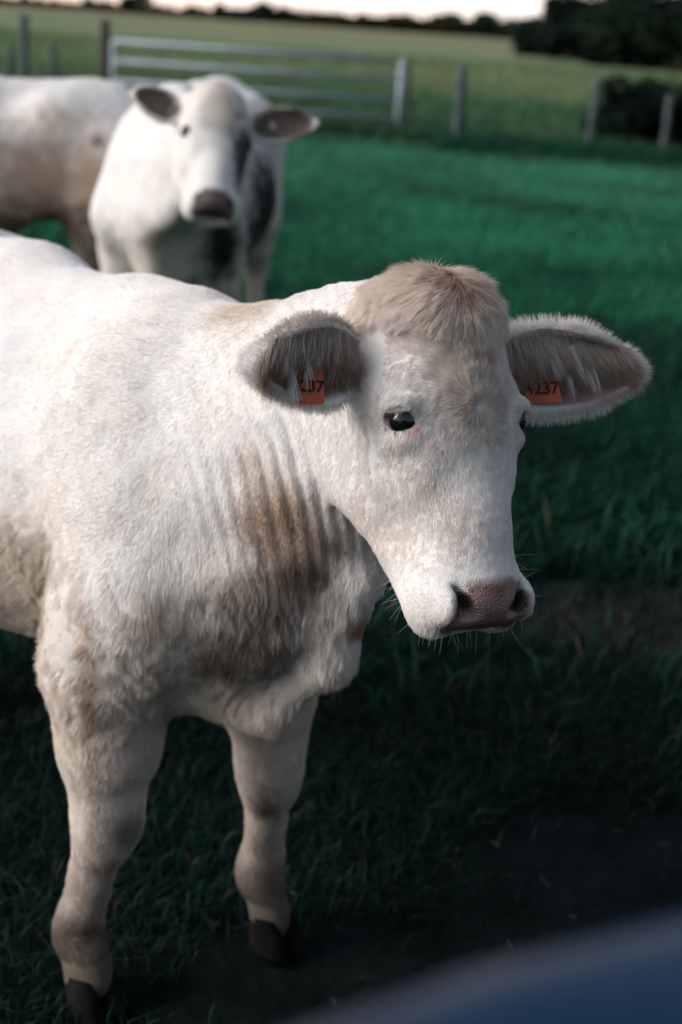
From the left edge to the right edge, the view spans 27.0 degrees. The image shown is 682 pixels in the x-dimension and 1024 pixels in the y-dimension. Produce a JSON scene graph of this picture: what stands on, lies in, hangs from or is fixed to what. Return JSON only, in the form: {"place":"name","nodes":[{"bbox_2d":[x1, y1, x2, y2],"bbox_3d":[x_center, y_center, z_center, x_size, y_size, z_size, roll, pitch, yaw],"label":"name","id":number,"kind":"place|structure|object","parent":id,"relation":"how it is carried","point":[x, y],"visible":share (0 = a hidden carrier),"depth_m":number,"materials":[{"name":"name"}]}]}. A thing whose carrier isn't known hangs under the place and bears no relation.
{"place":"outdoors","nodes":[
{"label":"outdoors","id":0,"kind":"place"},
{"bbox_2d":[46,0,543,36],"label":"sky","id":1,"kind":"structure","parent":0,"point":[525,9],"materials":[{"name":"white"}]},
{"bbox_2d":[0,5,681,1023],"bbox_3d":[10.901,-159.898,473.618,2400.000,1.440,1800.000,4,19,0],"label":"ground","id":2,"kind":"structure","parent":0,"point":[572,855],"depth_m":2.94,"materials":[{"name":"green plant"}]},
{"bbox_2d":[7,46,13,77],"bbox_3d":[-6.084,-8.079,26.142,0.160,0.928,0.135,4,19,0],"label":"fence post","id":3,"kind":"object","parent":2,"relation":"on","point":[10,61],"visible":0.66,"depth_m":26.04,"materials":[{"name":"grey wood"}]},
{"bbox_2d":[0,0,23,5],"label":"distant tree","id":4,"kind":"object","parent":2,"relation":"on","point":[12,2],"visible":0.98,"depth_m":219.79,"materials":[{"name":"green plant"}]},
{"bbox_2d":[19,14,28,77],"bbox_3d":[-5.064,-7.159,22.738,0.165,1.516,0.159,4,19,0],"label":"fence post","id":5,"kind":"object","parent":2,"relation":"on","point":[23,56],"visible":0.67,"depth_m":22.61,"materials":[{"name":"grey wood"}]},
{"bbox_2d":[22,0,59,8],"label":"distant tree","id":6,"kind":"object","parent":2,"relation":"on","point":[43,3],"visible":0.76,"depth_m":223.21,"materials":[{"name":"green plant"}]},
{"bbox_2d":[50,42,57,78],"bbox_3d":[-5.278,-8.095,26.163,0.142,1.049,0.140,14,21,28],"label":"fence post","id":7,"kind":"object","parent":2,"relation":"on","point":[53,66],"visible":0.61,"depth_m":26.06,"materials":[{"name":"grey wood"}]},
{"bbox_2d":[0,76,135,272],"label":"cow","id":8,"kind":"object","parent":2,"relation":"on","point":[56,136],"visible":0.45,"depth_m":6.07},
{"bbox_2d":[99,19,109,80],"bbox_3d":[-3.609,-6.726,21.739,0.175,1.528,0.166,4,19,0],"label":"fence post","id":9,"kind":"object","parent":2,"relation":"on","point":[104,52],"visible":0.62,"depth_m":21.59,"materials":[{"name":"brown wood"}]},
{"bbox_2d":[79,0,129,13],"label":"distant tree","id":10,"kind":"object","parent":2,"relation":"on","point":[104,6],"visible":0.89,"depth_m":215.18,"materials":[{"name":"green plant"}]},
{"bbox_2d":[118,0,152,13],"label":"distant tree","id":11,"kind":"object","parent":2,"relation":"on","point":[131,6],"visible":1,"depth_m":208.85,"materials":[{"name":"green plant"}]},
{"bbox_2d":[138,1,174,15],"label":"distant tree","id":12,"kind":"object","parent":2,"relation":"on","point":[146,9],"visible":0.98,"depth_m":208.35,"materials":[{"name":"green plant"}]},
{"bbox_2d":[152,2,189,17],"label":"distant tree","id":13,"kind":"object","parent":2,"relation":"on","point":[183,12],"visible":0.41,"depth_m":229.91,"materials":[{"name":"green plant"}]},
{"bbox_2d":[185,4,208,15],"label":"distant tree","id":14,"kind":"object","parent":2,"relation":"on","point":[192,7],"visible":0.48,"depth_m":257.85,"materials":[{"name":"green plant"}]},
{"bbox_2d":[90,76,319,302],"bbox_3d":[-0.597,-1.071,5.814,0.819,1.400,2.512,2,19,-6],"label":"cow","id":15,"kind":"object","parent":2,"relation":"on","point":[188,190],"visible":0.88,"depth_m":5.25},
{"bbox_2d":[207,2,226,19],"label":"distant tree","id":16,"kind":"object","parent":2,"relation":"on","point":[218,10],"visible":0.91,"depth_m":213.96,"materials":[{"name":"green plant"}]},
{"bbox_2d":[222,4,265,21],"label":"distant tree","id":17,"kind":"object","parent":2,"relation":"on","point":[231,14],"visible":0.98,"depth_m":210.04,"materials":[{"name":"green plant"}]},
{"bbox_2d":[110,39,404,126],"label":"field gate","id":18,"kind":"structure","parent":2,"relation":"on","point":[399,80],"depth_m":22.06,"materials":[{"name":"metal"}]},
{"bbox_2d":[15,0,508,38],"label":"hedgerow","id":19,"kind":"object","parent":2,"relation":"on","point":[192,14],"visible":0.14,"depth_m":233.49,"materials":[{"name":"green plant"}]},
{"bbox_2d":[250,0,291,23],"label":"distant tree","id":20,"kind":"object","parent":2,"relation":"on","point":[278,15],"visible":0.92,"depth_m":215.77,"materials":[{"name":"green plant"}]},
{"bbox_2d":[280,12,314,25],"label":"distant tree","id":21,"kind":"object","parent":2,"relation":"on","point":[291,20],"visible":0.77,"depth_m":231.66,"materials":[{"name":"green plant"}]},
{"bbox_2d":[0,230,652,1023],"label":"cow","id":22,"kind":"object","parent":2,"relation":"on","point":[230,514],"visible":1,"depth_m":2.03},
{"bbox_2d":[315,9,369,29],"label":"distant tree","id":23,"kind":"object","parent":2,"relation":"on","point":[336,21],"visible":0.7,"depth_m":226.66,"materials":[{"name":"green plant"}]},
{"bbox_2d":[13,601,676,1004],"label":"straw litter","id":24,"kind":"object","parent":2,"relation":"on","point":[389,839],"visible":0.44,"depth_m":2.90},
{"bbox_2d":[348,9,402,31],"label":"distant tree","id":25,"kind":"object","parent":2,"relation":"on","point":[373,23],"visible":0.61,"depth_m":222.17,"materials":[{"name":"green plant"}]},
{"bbox_2d":[402,56,411,125],"bbox_3d":[1.029,-6.507,22.400,0.100,1.286,0.098,4,19,0],"label":"fence post","id":26,"kind":"object","parent":2,"relation":"on","point":[406,91],"visible":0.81,"depth_m":22.33,"materials":[{"name":"grey wood"}]},
{"bbox_2d":[381,12,435,33],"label":"distant tree","id":27,"kind":"object","parent":2,"relation":"on","point":[394,23],"visible":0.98,"depth_m":209.22,"materials":[{"name":"green plant"}]},
{"bbox_2d":[398,10,462,35],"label":"distant tree","id":28,"kind":"object","parent":2,"relation":"on","point":[451,27],"visible":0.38,"depth_m":218.10,"materials":[{"name":"green plant"}]},
{"bbox_2d":[433,9,463,20],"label":"distant tree","id":29,"kind":"object","parent":2,"relation":"on","point":[439,16],"visible":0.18,"depth_m":253.69,"materials":[{"name":"green plant"}]},
{"bbox_2d":[452,65,467,137],"bbox_3d":[1.735,-5.884,20.790,0.176,1.238,0.171,4,19,0],"label":"fence post","id":30,"kind":"object","parent":2,"relation":"on","point":[459,105],"visible":0.78,"depth_m":20.70,"materials":[{"name":"grey wood"}]},
{"bbox_2d":[439,11,495,36],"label":"distant tree","id":31,"kind":"object","parent":2,"relation":"on","point":[444,19],"visible":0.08,"depth_m":239.14,"materials":[{"name":"green plant"}]},
{"bbox_2d":[464,9,500,37],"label":"distant tree","id":32,"kind":"object","parent":2,"relation":"on","point":[483,24],"visible":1,"depth_m":218.15,"materials":[{"name":"green plant"}]},
{"bbox_2d":[471,11,517,37],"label":"distant tree","id":33,"kind":"object","parent":2,"relation":"on","point":[496,18],"visible":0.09,"depth_m":242.70,"materials":[{"name":"green plant"}]},
{"bbox_2d":[330,915,681,1023],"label":"car","id":34,"kind":"object","parent":2,"relation":"on","point":[631,976],"visible":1,"depth_m":0.36,"materials":[{"name":"blue paint"}]},
{"bbox_2d":[504,20,518,39],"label":"distant tree","id":35,"kind":"object","parent":2,"relation":"on","point":[508,26],"visible":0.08,"depth_m":210.35,"materials":[{"name":"green plant"}]},
{"bbox_2d":[509,14,578,58],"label":"thicket","id":36,"kind":"object","parent":2,"relation":"on","point":[521,43],"visible":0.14,"depth_m":93.33,"materials":[{"name":"green plant"}]},
{"bbox_2d":[525,0,603,58],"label":"dark tree","id":37,"kind":"object","parent":2,"relation":"on","point":[555,12],"visible":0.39,"depth_m":90.34,"materials":[{"name":"green plant"}]},
{"bbox_2d":[585,75,602,147],"bbox_3d":[3.746,-5.871,21.188,0.158,1.216,0.135,4,19,0],"label":"fence post","id":38,"kind":"object","parent":2,"relation":"on","point":[594,105],"visible":0.78,"depth_m":21.11,"materials":[{"name":"grey wood"}]},
{"bbox_2d":[529,6,665,67],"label":"thicket","id":39,"kind":"object","parent":2,"relation":"on","point":[555,40],"visible":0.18,"depth_m":87.11,"materials":[{"name":"green plant"}]},
{"bbox_2d":[584,0,647,53],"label":"dark tree","id":40,"kind":"object","parent":2,"relation":"on","point":[614,10],"visible":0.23,"depth_m":82.51,"materials":[{"name":"green plant"}]},
{"bbox_2d":[574,15,678,71],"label":"thicket","id":41,"kind":"object","parent":2,"relation":"on","point":[634,50],"visible":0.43,"depth_m":80.94,"materials":[{"name":"green plant"}]},
{"bbox_2d":[577,72,681,145],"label":"bramble bush","id":42,"kind":"object","parent":2,"relation":"on","point":[639,109],"visible":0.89,"depth_m":21.75,"materials":[{"name":"green plant"}]},
{"bbox_2d":[622,0,681,72],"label":"dark tree","id":43,"kind":"object","parent":2,"relation":"on","point":[656,19],"visible":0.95,"depth_m":76.52,"materials":[{"name":"green plant"}]},
{"bbox_2d":[660,95,673,149],"bbox_3d":[4.836,-5.678,21.156,0.121,1.012,0.120,4,19,0],"label":"fence post","id":44,"kind":"object","parent":2,"relation":"on","point":[667,121],"visible":0.77,"depth_m":21.08,"materials":[{"name":"grey wood"}]},
{"bbox_2d":[0,130,681,767],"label":"grass","id":45,"kind":"structure","parent":0,"point":[382,194],"depth_m":9.77,"materials":[{"name":"green plant"}]},
{"bbox_2d":[0,438,681,1023],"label":"grass","id":46,"kind":"structure","parent":0,"point":[20,734],"depth_m":3.19,"materials":[{"name":"green plant"}]},
{"bbox_2d":[0,25,681,151],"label":"grass","id":47,"kind":"structure","parent":0,"point":[556,103],"depth_m":37.49,"materials":[{"name":"green plant"}]},
{"bbox_2d":[293,125,681,175],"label":"grass","id":48,"kind":"structure","parent":0,"point":[639,154],"depth_m":19.83,"materials":[{"name":"green plant"}]}
]}

